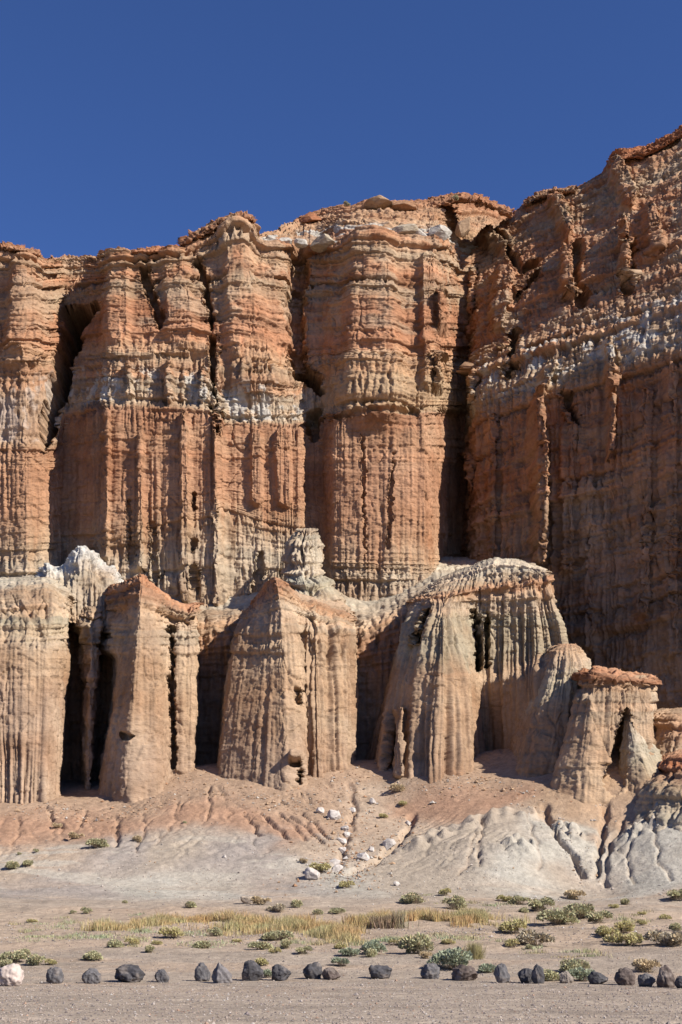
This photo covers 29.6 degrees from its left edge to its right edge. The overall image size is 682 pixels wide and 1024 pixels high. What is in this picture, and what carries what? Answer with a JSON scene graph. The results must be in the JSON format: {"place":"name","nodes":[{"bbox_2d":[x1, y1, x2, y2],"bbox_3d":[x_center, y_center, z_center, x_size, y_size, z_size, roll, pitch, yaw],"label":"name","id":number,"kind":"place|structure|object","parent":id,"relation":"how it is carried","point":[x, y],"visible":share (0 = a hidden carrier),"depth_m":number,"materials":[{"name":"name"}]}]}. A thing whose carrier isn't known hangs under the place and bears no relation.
{"place":"outdoors","nodes":[
{"label":"outdoors","id":0,"kind":"place"},
{"bbox_2d":[0,192,514,606],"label":"cliff","id":1,"kind":"structure","parent":0,"point":[218,411],"depth_m":148.90,"materials":[{"name":"stone"}]},
{"bbox_2d":[294,238,307,247],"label":"rim rock","id":2,"kind":"object","parent":1,"relation":"on","point":[300,243],"visible":1,"depth_m":161.15,"materials":[{"name":"stone"}]},
{"bbox_2d":[300,212,321,222],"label":"rim rock","id":3,"kind":"object","parent":1,"relation":"on","point":[311,217],"visible":0.91,"depth_m":171.66,"materials":[{"name":"stone"}]},
{"bbox_2d":[310,233,334,252],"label":"rim rock","id":4,"kind":"object","parent":1,"relation":"on","point":[320,243],"visible":1,"depth_m":161.09,"materials":[{"name":"stone"}]},
{"bbox_2d":[363,195,392,209],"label":"rim rock","id":5,"kind":"object","parent":1,"relation":"on","point":[378,202],"visible":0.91,"depth_m":172.04,"materials":[{"name":"stone"}]},
{"bbox_2d":[391,200,417,211],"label":"rim rock","id":6,"kind":"object","parent":1,"relation":"on","point":[405,205],"visible":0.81,"depth_m":172.15,"materials":[{"name":"stone"}]},
{"bbox_2d":[392,224,418,234],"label":"rim rock","id":7,"kind":"object","parent":1,"relation":"on","point":[403,229],"visible":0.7,"depth_m":161.06,"materials":[{"name":"stone"}]},
{"bbox_2d":[429,225,451,240],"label":"rim rock","id":8,"kind":"object","parent":1,"relation":"on","point":[443,232],"visible":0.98,"depth_m":161.40,"materials":[{"name":"stone"}]},
{"bbox_2d":[455,217,469,236],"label":"rim rock","id":9,"kind":"object","parent":1,"relation":"on","point":[462,229],"visible":1,"depth_m":171.26,"materials":[{"name":"stone"}]},
{"bbox_2d":[0,748,681,1023],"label":"ground","id":10,"kind":"structure","parent":0,"point":[501,842],"depth_m":84.56,"materials":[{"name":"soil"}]},
{"bbox_2d":[0,963,23,985],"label":"boulder","id":11,"kind":"object","parent":10,"relation":"on","point":[12,974],"visible":0.84,"depth_m":39.54,"materials":[{"name":"stone"}]},
{"bbox_2d":[5,860,19,868],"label":"shrub","id":12,"kind":"object","parent":10,"relation":"on","point":[11,864],"visible":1,"depth_m":86.72,"materials":[{"name":"green plant"}]},
{"bbox_2d":[0,950,27,962],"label":"shrub","id":13,"kind":"object","parent":10,"relation":"on","point":[16,956],"visible":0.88,"depth_m":48.09,"materials":[{"name":"green plant"}]},
{"bbox_2d":[24,953,45,964],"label":"shrub","id":14,"kind":"object","parent":10,"relation":"on","point":[35,959],"visible":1,"depth_m":47.31,"materials":[{"name":"green plant"}]},
{"bbox_2d":[0,575,76,803],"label":"rock buttress","id":15,"kind":"object","parent":10,"relation":"on","point":[35,643],"visible":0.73,"depth_m":110.94,"materials":[{"name":"stone"}]},
{"bbox_2d":[46,967,63,983],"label":"boulder","id":16,"kind":"object","parent":10,"relation":"on","point":[54,975],"visible":0.92,"depth_m":41.13,"materials":[{"name":"stone"}]},
{"bbox_2d":[72,605,103,790],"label":"rock fin","id":17,"kind":"object","parent":10,"relation":"on","point":[88,627],"visible":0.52,"depth_m":118.31,"materials":[{"name":"stone"}]},
{"bbox_2d":[78,950,103,959],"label":"shrub","id":18,"kind":"object","parent":10,"relation":"on","point":[91,955],"visible":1,"depth_m":48.64,"materials":[{"name":"green plant"}]},
{"bbox_2d":[81,968,101,983],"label":"boulder","id":19,"kind":"object","parent":10,"relation":"on","point":[91,975],"visible":0.87,"depth_m":41.26,"materials":[{"name":"stone"}]},
{"bbox_2d":[85,838,109,847],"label":"shrub","id":20,"kind":"object","parent":10,"relation":"on","point":[97,842],"visible":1,"depth_m":91.48,"materials":[{"name":"green plant"}]},
{"bbox_2d":[8,912,209,947],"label":"weeds","id":21,"kind":"object","parent":10,"relation":"on","point":[137,930],"visible":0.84,"depth_m":60.66,"materials":[{"name":"green plant"}]},
{"bbox_2d":[103,939,123,946],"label":"shrub","id":22,"kind":"object","parent":10,"relation":"on","point":[114,943],"visible":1,"depth_m":53.16,"materials":[{"name":"green plant"}]},
{"bbox_2d":[114,964,145,982],"bbox_3d":[-6.886,15.081,42.105,1.048,0.652,0.838,0,-18,0],"label":"boulder","id":23,"kind":"object","parent":10,"relation":"on","point":[129,973],"visible":0.91,"depth_m":41.87,"materials":[{"name":"stone"}]},
{"bbox_2d":[124,938,139,944],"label":"shrub","id":24,"kind":"object","parent":10,"relation":"on","point":[132,941],"visible":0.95,"depth_m":55.25,"materials":[{"name":"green plant"}]},
{"bbox_2d":[98,573,203,804],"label":"rock buttress","id":25,"kind":"object","parent":10,"relation":"on","point":[149,647],"visible":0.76,"depth_m":111.99,"materials":[{"name":"stone"}]},
{"bbox_2d":[155,969,168,982],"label":"boulder","id":26,"kind":"object","parent":10,"relation":"on","point":[162,975],"visible":0.91,"depth_m":41.94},
{"bbox_2d":[158,926,183,937],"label":"shrub","id":27,"kind":"object","parent":10,"relation":"on","point":[174,932],"visible":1,"depth_m":58.41,"materials":[{"name":"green plant"}]},
{"bbox_2d":[194,962,210,980],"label":"boulder","id":28,"kind":"object","parent":10,"relation":"on","point":[202,972],"visible":0.98,"depth_m":42.40,"materials":[{"name":"stone"}]},
{"bbox_2d":[191,940,213,948],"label":"shrub","id":29,"kind":"object","parent":10,"relation":"on","point":[202,944],"visible":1,"depth_m":53.19,"materials":[{"name":"green plant"}]},
{"bbox_2d":[206,927,222,935],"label":"shrub","id":30,"kind":"object","parent":10,"relation":"on","point":[215,931],"visible":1,"depth_m":59.69,"materials":[{"name":"green plant"}]},
{"bbox_2d":[211,962,231,982],"bbox_3d":[-3.839,14.953,41.740,0.661,0.757,0.511,4,-18,-12],"label":"boulder","id":31,"kind":"object","parent":10,"relation":"on","point":[221,973],"visible":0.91,"depth_m":41.56,"materials":[{"name":"stone"}]},
{"bbox_2d":[73,908,381,945],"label":"dry grass","id":32,"kind":"structure","parent":10,"relation":"on","point":[327,930],"depth_m":63.07,"materials":[{"name":"yellow plant"}]},
{"bbox_2d":[240,896,252,903],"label":"stone","id":33,"kind":"object","parent":10,"relation":"on","point":[245,899],"visible":0.81,"depth_m":76.64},
{"bbox_2d":[242,960,263,980],"bbox_3d":[-2.935,15.319,42.981,0.723,0.798,0.578,0,-18,0],"label":"boulder","id":34,"kind":"object","parent":10,"relation":"on","point":[252,970],"visible":0.9,"depth_m":42.80,"materials":[{"name":"stone"}]},
{"bbox_2d":[247,940,273,949],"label":"shrub","id":35,"kind":"object","parent":10,"relation":"on","point":[259,945],"visible":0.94,"depth_m":53.16,"materials":[{"name":"green plant"}]},
{"bbox_2d":[249,895,271,904],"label":"shrub","id":36,"kind":"object","parent":10,"relation":"on","point":[257,900],"visible":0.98,"depth_m":75.76,"materials":[{"name":"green plant"}]},
{"bbox_2d":[0,556,535,779],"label":"rock terrace","id":37,"kind":"object","parent":10,"relation":"on","point":[377,625],"visible":0.16,"depth_m":125.85,"materials":[{"name":"stone"}]},
{"bbox_2d":[35,545,123,623],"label":"rock tower","id":38,"kind":"structure","parent":37,"relation":"on","point":[85,575],"depth_m":127.06,"materials":[{"name":"stone"}]},
{"bbox_2d":[280,528,351,615],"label":"rock tower","id":39,"kind":"structure","parent":37,"relation":"on","point":[302,572],"depth_m":129.52,"materials":[{"name":"stone"}]},
{"bbox_2d":[260,930,294,939],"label":"shrub","id":40,"kind":"object","parent":10,"relation":"on","point":[274,935],"visible":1,"depth_m":58.92,"materials":[{"name":"green plant"}]},
{"bbox_2d":[266,903,288,911],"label":"shrub","id":41,"kind":"object","parent":10,"relation":"on","point":[277,907],"visible":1,"depth_m":72.19,"materials":[{"name":"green plant"}]},
{"bbox_2d":[271,964,290,980],"bbox_3d":[-1.987,15.410,43.106,0.667,0.629,0.534,0,-18,0],"label":"boulder","id":42,"kind":"object","parent":10,"relation":"on","point":[281,973],"visible":0.96,"depth_m":42.95,"materials":[{"name":"stone"}]},
{"bbox_2d":[280,938,292,947],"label":"shrub","id":43,"kind":"object","parent":10,"relation":"on","point":[287,943],"visible":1,"depth_m":55.02,"materials":[{"name":"green plant"}]},
{"bbox_2d":[216,577,358,791],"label":"rock buttress","id":44,"kind":"object","parent":10,"relation":"on","point":[289,709],"visible":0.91,"depth_m":111.96,"materials":[{"name":"stone"}]},
{"bbox_2d":[288,899,302,907],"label":"shrub","id":45,"kind":"object","parent":10,"relation":"on","point":[296,903],"visible":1,"depth_m":73.64,"materials":[{"name":"green plant"}]},
{"bbox_2d":[295,945,312,953],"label":"shrub","id":46,"kind":"object","parent":10,"relation":"on","point":[300,950],"visible":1,"depth_m":50.38,"materials":[{"name":"green plant"}]},
{"bbox_2d":[304,867,319,879],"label":"stone","id":47,"kind":"object","parent":10,"relation":"on","point":[310,873],"visible":1,"depth_m":85.28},
{"bbox_2d":[303,962,321,978],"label":"boulder","id":48,"kind":"object","parent":10,"relation":"on","point":[313,970],"visible":0.94,"depth_m":43.60,"materials":[{"name":"stone"}]},
{"bbox_2d":[309,862,331,871],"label":"shrub","id":49,"kind":"object","parent":10,"relation":"on","point":[321,866],"visible":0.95,"depth_m":86.44,"materials":[{"name":"green plant"}]},
{"bbox_2d":[322,967,340,979],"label":"boulder","id":50,"kind":"object","parent":10,"relation":"on","point":[330,973],"visible":0.98,"depth_m":43.30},
{"bbox_2d":[327,810,340,819],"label":"stone","id":51,"kind":"object","parent":10,"relation":"on","point":[333,814],"visible":1,"depth_m":98.38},
{"bbox_2d":[327,907,345,913],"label":"shrub","id":52,"kind":"object","parent":10,"relation":"on","point":[337,910],"visible":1,"depth_m":71.45,"materials":[{"name":"green plant"}]},
{"bbox_2d":[331,957,349,965],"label":"shrub","id":53,"kind":"object","parent":10,"relation":"on","point":[340,961],"visible":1,"depth_m":47.21,"materials":[{"name":"green plant"}]},
{"bbox_2d":[4,762,677,902],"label":"rubble","id":54,"kind":"object","parent":10,"relation":"on","point":[339,821],"visible":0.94,"depth_m":99.45,"materials":[{"name":"stone"}]},
{"bbox_2d":[338,880,355,887],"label":"shrub","id":55,"kind":"object","parent":10,"relation":"on","point":[341,884],"visible":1,"depth_m":83.21,"materials":[{"name":"green plant"}]},
{"bbox_2d":[338,947,360,955],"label":"shrub","id":56,"kind":"object","parent":10,"relation":"on","point":[349,951],"visible":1,"depth_m":50.08,"materials":[{"name":"green plant"}]},
{"bbox_2d":[357,852,369,860],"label":"stone","id":57,"kind":"object","parent":10,"relation":"on","point":[364,856],"visible":1,"depth_m":88.90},
{"bbox_2d":[363,948,377,956],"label":"shrub","id":58,"kind":"object","parent":10,"relation":"on","point":[370,952],"visible":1,"depth_m":49.61,"materials":[{"name":"green plant"}]},
{"bbox_2d":[359,939,387,952],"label":"shrub","id":59,"kind":"object","parent":10,"relation":"on","point":[375,945],"visible":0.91,"depth_m":50.74,"materials":[{"name":"green plant"}]},
{"bbox_2d":[341,907,419,928],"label":"dry grass","id":60,"kind":"structure","parent":10,"relation":"on","point":[394,921],"depth_m":63.72,"materials":[{"name":"brown plant"}]},
{"bbox_2d":[369,965,391,978],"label":"boulder","id":61,"kind":"object","parent":10,"relation":"on","point":[380,971],"visible":0.9,"depth_m":43.72,"materials":[{"name":"stone"}]},
{"bbox_2d":[382,838,395,850],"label":"stone","id":62,"kind":"object","parent":10,"relation":"on","point":[388,843],"visible":1,"depth_m":92.45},
{"bbox_2d":[389,783,404,791],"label":"shrub","id":63,"kind":"object","parent":10,"relation":"on","point":[395,787],"visible":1,"depth_m":104.67,"materials":[{"name":"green plant"}]},
{"bbox_2d":[176,931,629,959],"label":"weeds","id":64,"kind":"object","parent":10,"relation":"on","point":[466,937],"visible":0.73,"depth_m":56.74,"materials":[{"name":"green plant"}]},
{"bbox_2d":[399,892,430,902],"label":"shrub","id":65,"kind":"object","parent":10,"relation":"on","point":[412,897],"visible":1,"depth_m":76.08,"materials":[{"name":"green plant"}]},
{"bbox_2d":[398,932,438,953],"bbox_3d":[3.137,17.026,51.005,1.655,0.857,1.656,5,-19,-15],"label":"shrub","id":66,"kind":"object","parent":10,"relation":"on","point":[418,942],"visible":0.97,"depth_m":50.90,"materials":[{"name":"green plant"}]},
{"bbox_2d":[420,963,439,978],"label":"boulder","id":67,"kind":"object","parent":10,"relation":"on","point":[430,970],"visible":0.94,"depth_m":43.64,"materials":[{"name":"stone"}]},
{"bbox_2d":[339,906,537,928],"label":"dry grass","id":68,"kind":"structure","parent":10,"relation":"on","point":[463,917],"depth_m":66.29,"materials":[{"name":"yellow plant"}]},
{"bbox_2d":[426,946,472,969],"bbox_3d":[4.118,16.074,46.585,1.894,0.812,1.994,-17,-24,42],"label":"shrub","id":69,"kind":"object","parent":10,"relation":"on","point":[460,955],"visible":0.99,"depth_m":46.17,"materials":[{"name":"green plant"}]},
{"bbox_2d":[441,894,467,909],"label":"shrub","id":70,"kind":"object","parent":10,"relation":"on","point":[456,902],"visible":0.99,"depth_m":73.56,"materials":[{"name":"green plant"}]},
{"bbox_2d":[451,964,477,980],"bbox_3d":[4.116,15.384,43.018,0.715,0.608,0.789,15,-23,-39],"label":"boulder","id":71,"kind":"object","parent":10,"relation":"on","point":[460,972],"visible":0.94,"depth_m":42.81,"materials":[{"name":"stone"}]},
{"bbox_2d":[365,557,568,783],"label":"rock buttress","id":72,"kind":"object","parent":10,"relation":"on","point":[477,640],"visible":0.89,"depth_m":117.11,"materials":[{"name":"stone"}]},
{"bbox_2d":[463,941,486,958],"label":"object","id":73,"kind":"object","parent":10,"relation":"on","point":[476,949],"visible":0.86,"depth_m":49.18,"materials":[{"name":"green plant"}]},
{"bbox_2d":[477,963,495,972],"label":"shrub","id":74,"kind":"object","parent":10,"relation":"on","point":[488,967],"visible":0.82,"depth_m":45.26,"materials":[{"name":"green plant"}]},
{"bbox_2d":[493,963,509,982],"bbox_3d":[5.226,14.982,41.824,0.416,0.722,0.469,11,-21,-31],"label":"boulder","id":75,"kind":"object","parent":10,"relation":"on","point":[501,974],"visible":0.89,"depth_m":41.73,"materials":[{"name":"stone"}]},
{"bbox_2d":[498,919,526,933],"bbox_3d":[8.047,19.351,60.351,1.774,0.703,1.586,-11,-21,30],"label":"shrub","id":76,"kind":"object","parent":10,"relation":"on","point":[514,925],"visible":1,"depth_m":60.19,"materials":[{"name":"green plant"}]},
{"bbox_2d":[505,938,519,947],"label":"shrub","id":77,"kind":"object","parent":10,"relation":"on","point":[510,942],"visible":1,"depth_m":54.50,"materials":[{"name":"green plant"}]},
{"bbox_2d":[507,895,530,904],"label":"shrub","id":78,"kind":"object","parent":10,"relation":"on","point":[514,899],"visible":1,"depth_m":77.14,"materials":[{"name":"green plant"}]},
{"bbox_2d":[517,968,532,982],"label":"boulder","id":79,"kind":"object","parent":10,"relation":"on","point":[524,975],"visible":0.8,"depth_m":41.46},
{"bbox_2d":[516,928,554,945],"bbox_3d":[8.360,18.199,55.338,1.923,0.708,1.846,-2,-18,7],"label":"shrub","id":80,"kind":"object","parent":10,"relation":"on","point":[530,936],"visible":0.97,"depth_m":55.11,"materials":[{"name":"beige plant"}]},
{"bbox_2d":[531,964,544,983],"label":"boulder","id":81,"kind":"object","parent":10,"relation":"on","point":[537,976],"visible":0.88,"depth_m":41.00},
{"bbox_2d":[423,894,653,924],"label":"weeds","id":82,"kind":"object","parent":10,"relation":"on","point":[494,904],"visible":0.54,"depth_m":74.35,"materials":[{"name":"green plant"}]},
{"bbox_2d":[526,896,554,911],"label":"shrub","id":83,"kind":"object","parent":10,"relation":"on","point":[536,904],"visible":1,"depth_m":71.74,"materials":[{"name":"green plant"}]},
{"bbox_2d":[509,644,590,777],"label":"rock cone","id":84,"kind":"object","parent":10,"relation":"on","point":[536,742],"visible":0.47,"depth_m":107.76,"materials":[{"name":"stone"}]},
{"bbox_2d":[543,967,559,979],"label":"shrub","id":85,"kind":"object","parent":10,"relation":"on","point":[549,974],"visible":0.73,"depth_m":42.48,"materials":[{"name":"green plant"}]},
{"bbox_2d":[532,909,580,924],"bbox_3d":[10.938,20.482,65.473,2.481,0.818,2.353,8,-20,-24],"label":"shrub","id":86,"kind":"object","parent":10,"relation":"on","point":[554,916],"visible":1,"depth_m":64.98,"materials":[{"name":"green plant"}]},
{"bbox_2d":[559,970,573,983],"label":"boulder","id":87,"kind":"object","parent":10,"relation":"on","point":[565,976],"visible":0.86,"depth_m":41.37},
{"bbox_2d":[558,958,590,970],"bbox_3d":[8.266,15.976,45.556,1.393,0.505,1.321,12,-22,-34],"label":"shrub","id":88,"kind":"object","parent":10,"relation":"on","point":[567,964],"visible":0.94,"depth_m":45.37,"materials":[{"name":"green plant"}]},
{"bbox_2d":[563,889,586,899],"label":"shrub","id":89,"kind":"object","parent":10,"relation":"on","point":[572,894],"visible":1,"depth_m":81.63,"materials":[{"name":"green plant"}]},
{"bbox_2d":[562,902,594,918],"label":"shrub","id":90,"kind":"object","parent":10,"relation":"on","point":[582,910],"visible":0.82,"depth_m":67.98,"materials":[{"name":"green plant"}]},
{"bbox_2d":[567,967,594,980],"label":"shrub","id":91,"kind":"object","parent":10,"relation":"on","point":[582,974],"visible":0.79,"depth_m":42.48,"materials":[{"name":"green plant"}]},
{"bbox_2d":[587,971,607,983],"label":"boulder","id":92,"kind":"object","parent":10,"relation":"on","point":[594,977],"visible":0.95,"depth_m":40.77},
{"bbox_2d":[585,910,613,922],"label":"shrub","id":93,"kind":"object","parent":10,"relation":"on","point":[598,917],"visible":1,"depth_m":65.65,"materials":[{"name":"green plant"}]},
{"bbox_2d":[550,665,662,816],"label":"rock buttress","id":94,"kind":"object","parent":10,"relation":"on","point":[605,700],"visible":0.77,"depth_m":102.64,"materials":[{"name":"stone"}]},
{"bbox_2d":[594,925,619,935],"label":"shrub","id":95,"kind":"object","parent":10,"relation":"on","point":[601,930],"visible":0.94,"depth_m":58.79,"materials":[{"name":"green plant"}]},
{"bbox_2d":[611,919,635,932],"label":"shrub","id":96,"kind":"object","parent":10,"relation":"on","point":[624,925],"visible":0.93,"depth_m":60.01,"materials":[{"name":"green plant"}]},
{"bbox_2d":[614,967,635,985],"bbox_3d":[8.873,14.560,40.366,0.574,0.643,0.542,-17,-24,41],"label":"boulder","id":97,"kind":"object","parent":10,"relation":"on","point":[624,976],"visible":0.9,"depth_m":40.23,"materials":[{"name":"stone"}]},
{"bbox_2d":[608,932,643,944],"bbox_3d":[12.600,18.518,56.068,1.612,0.571,1.695,8,-20,-24],"label":"shrub","id":98,"kind":"object","parent":10,"relation":"on","point":[632,938],"visible":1,"depth_m":55.97,"materials":[{"name":"green plant"}]},
{"bbox_2d":[619,714,662,794],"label":"rock cone","id":99,"kind":"object","parent":10,"relation":"on","point":[642,763],"visible":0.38,"depth_m":100.95,"materials":[{"name":"stone"}]},
{"bbox_2d":[631,958,661,971],"bbox_3d":[10.839,15.978,45.564,1.165,0.504,1.254,7,-19,-20],"label":"shrub","id":100,"kind":"object","parent":10,"relation":"on","point":[642,964],"visible":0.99,"depth_m":45.38,"materials":[{"name":"brown plant"}]},
{"bbox_2d":[637,973,655,986],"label":"boulder","id":101,"kind":"object","parent":10,"relation":"on","point":[646,980],"visible":0.87,"depth_m":39.12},
{"bbox_2d":[632,749,681,833],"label":"rock buttress","id":102,"kind":"object","parent":10,"relation":"on","point":[664,790],"visible":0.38,"depth_m":94.59,"materials":[{"name":"stone"}]},
{"bbox_2d":[643,929,681,945],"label":"shrub","id":103,"kind":"object","parent":10,"relation":"on","point":[664,938],"visible":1,"depth_m":54.93,"materials":[{"name":"beige plant"}]},
{"bbox_2d":[656,965,674,987],"bbox_3d":[9.759,14.021,38.842,0.575,0.774,0.460,0,-18,0],"label":"boulder","id":104,"kind":"object","parent":10,"relation":"on","point":[665,978],"visible":0.81,"depth_m":38.70,"materials":[{"name":"stone"}]},
{"bbox_2d":[653,707,681,754],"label":"rock spur","id":105,"kind":"structure","parent":10,"relation":"on","point":[667,723],"depth_m":106.27,"materials":[{"name":"stone"}]},
{"bbox_2d":[666,889,681,899],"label":"shrub","id":106,"kind":"object","parent":10,"relation":"on","point":[673,893],"visible":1,"depth_m":78.01,"materials":[{"name":"green plant"}]},
{"bbox_2d":[668,922,681,931],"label":"shrub","id":107,"kind":"object","parent":10,"relation":"on","point":[675,926],"visible":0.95,"depth_m":60.97,"materials":[{"name":"green plant"}]},
{"bbox_2d":[0,0,681,258],"label":"sky","id":108,"kind":"structure","parent":0,"point":[128,124],"materials":[{"name":"blue"}]},
{"bbox_2d":[456,125,681,708],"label":"cliff wall","id":109,"kind":"structure","parent":0,"point":[570,455],"depth_m":152.93,"materials":[{"name":"stone"}]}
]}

